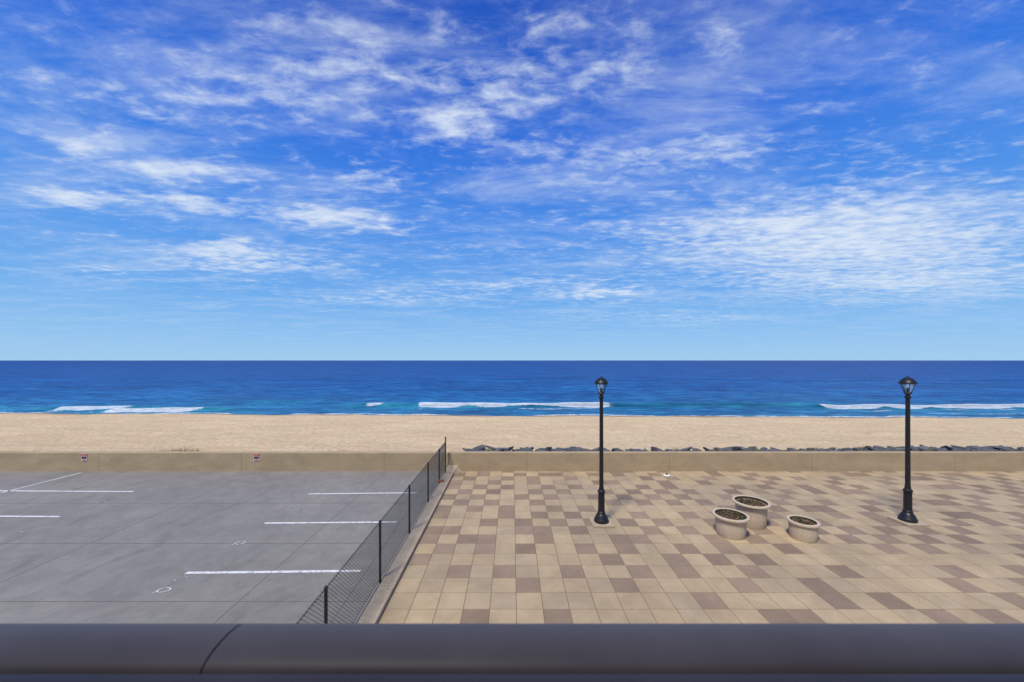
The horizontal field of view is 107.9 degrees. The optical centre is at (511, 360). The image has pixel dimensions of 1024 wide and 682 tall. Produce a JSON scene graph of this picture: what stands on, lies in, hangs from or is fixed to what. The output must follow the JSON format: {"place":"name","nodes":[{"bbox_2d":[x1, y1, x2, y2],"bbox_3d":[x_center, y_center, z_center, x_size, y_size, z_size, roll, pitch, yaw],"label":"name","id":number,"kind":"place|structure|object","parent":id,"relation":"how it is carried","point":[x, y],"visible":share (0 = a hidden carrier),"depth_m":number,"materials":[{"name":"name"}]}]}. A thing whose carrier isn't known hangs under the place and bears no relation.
{"place":"outdoors","nodes":[
{"label":"outdoors","id":0,"kind":"place"},
{"bbox_2d":[0,471,444,623],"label":"parking lot pavement","id":1,"kind":"structure","parent":0,"point":[143,560],"depth_m":11.46,"materials":[{"name":"grey asphalt"}]},
{"bbox_2d":[11,501,297,592],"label":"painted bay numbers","id":2,"kind":"object","parent":1,"relation":"on","point":[179,577],"visible":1,"depth_m":11.31,"materials":[{"name":"white paint"}]},
{"bbox_2d":[0,473,410,573],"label":"parking bay lines","id":3,"kind":"object","parent":1,"relation":"on","point":[222,572],"visible":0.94,"depth_m":12.85,"materials":[{"name":"white paint"}]},
{"bbox_2d":[296,437,445,623],"bbox_3d":[-3.320,4.710,11.023,0.073,1.780,15.265,0,0,0],"label":"chain link fence","id":4,"kind":"object","parent":1,"relation":"on","point":[326,587],"visible":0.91,"depth_m":9.36,"materials":[{"name":"metal"}]},
{"bbox_2d":[357,465,461,623],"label":"kerb","id":5,"kind":"structure","parent":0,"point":[375,608],"depth_m":10.29,"materials":[{"name":"concrete"}]},
{"bbox_2d":[0,624,1023,681],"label":"balcony railing","id":6,"kind":"object","parent":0,"point":[511,652],"visible":1,"depth_m":0.65,"materials":[{"name":"metal"}]},
{"bbox_2d":[0,360,1023,418],"bbox_3d":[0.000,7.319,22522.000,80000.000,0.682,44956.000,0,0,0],"label":"sea","id":7,"kind":"structure","parent":0,"point":[873,388],"depth_m":103.91,"materials":[{"name":"liquid"}]},
{"bbox_2d":[0,413,1023,450],"bbox_3d":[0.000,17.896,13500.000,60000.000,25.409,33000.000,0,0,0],"label":"sand beach ground","id":8,"kind":"structure","parent":0,"point":[153,432],"depth_m":32.37,"materials":[{"name":"beige sand"}]},
{"bbox_2d":[32,446,348,450],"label":"dune grass","id":9,"kind":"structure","parent":8,"relation":"on","point":[189,447],"depth_m":21.07,"materials":[{"name":"plant"}]},
{"bbox_2d":[0,451,1023,470],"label":"sea wall","id":10,"kind":"structure","parent":8,"relation":"on","point":[521,461],"depth_m":18.80,"materials":[{"name":"concrete"}]},
{"bbox_2d":[81,454,86,460],"bbox_3d":[-21.570,4.890,18.779,0.280,0.380,0.021,0,0,0],"label":"parking notice sign","id":11,"kind":"object","parent":10,"relation":"attached to","point":[83,457],"visible":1,"depth_m":18.77,"materials":[{"name":"white metal"}]},
{"bbox_2d":[254,454,258,460],"bbox_3d":[-12.887,4.890,18.779,0.280,0.380,0.021,0,0,0],"label":"parking notice sign","id":12,"kind":"object","parent":10,"relation":"attached to","point":[256,457],"visible":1,"depth_m":18.77,"materials":[{"name":"white metal"}]},
{"bbox_2d":[241,453,669,470],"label":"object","id":13,"kind":"object","parent":10,"relation":"on","point":[241,461],"depth_m":18.81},
{"bbox_2d":[377,471,1023,623],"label":"plaza paving tiles","id":14,"kind":"object","parent":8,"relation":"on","point":[948,508],"visible":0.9,"depth_m":10.86,"materials":[{"name":"concrete"}]},
{"bbox_2d":[589,376,614,527],"bbox_3d":[3.070,3.076,12.800,0.720,5.053,0.720,0,0,0],"label":"street lamp","id":15,"kind":"object","parent":14,"relation":"on","point":[600,519],"visible":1,"depth_m":12.73,"materials":[{"name":"metal"}]},
{"bbox_2d":[712,508,749,539],"bbox_3d":[7.040,5.274,12.000,1.060,0.647,1.060,0,0,0],"label":"planter","id":16,"kind":"object","parent":14,"relation":"on","point":[731,524],"visible":1,"depth_m":11.74,"materials":[{"name":"stone"}]},
{"bbox_2d":[732,495,770,529],"bbox_3d":[8.180,5.204,12.750,1.140,0.787,1.140,0,0,0],"label":"planter","id":17,"kind":"object","parent":14,"relation":"on","point":[755,509],"visible":0.98,"depth_m":12.40,"materials":[{"name":"stone"}]},
{"bbox_2d":[786,515,820,542],"bbox_3d":[9.180,5.319,11.750,0.860,0.557,0.860,0,0,0],"label":"planter","id":18,"kind":"object","parent":14,"relation":"on","point":[805,529],"visible":1,"depth_m":11.55,"materials":[{"name":"stone"}]},
{"bbox_2d":[887,376,929,526],"bbox_3d":[13.680,3.076,12.880,0.720,5.053,0.720,0,0,0],"label":"street lamp","id":19,"kind":"object","parent":14,"relation":"on","point":[906,516],"visible":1,"depth_m":12.82,"materials":[{"name":"metal"}]},
{"bbox_2d":[462,444,1023,451],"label":"rock revetment","id":20,"kind":"object","parent":8,"relation":"on","point":[870,448],"visible":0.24,"depth_m":20.89,"materials":[{"name":"grey stone"}]},
{"bbox_2d":[488,445,1013,450],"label":"beach grass","id":21,"kind":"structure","parent":20,"relation":"on","point":[490,449],"depth_m":20.88,"materials":[{"name":"plant"}]},
{"bbox_2d":[0,0,1023,359],"label":"sky","id":22,"kind":"structure","parent":0,"point":[180,179],"materials":[{"name":"blue"}]}
]}

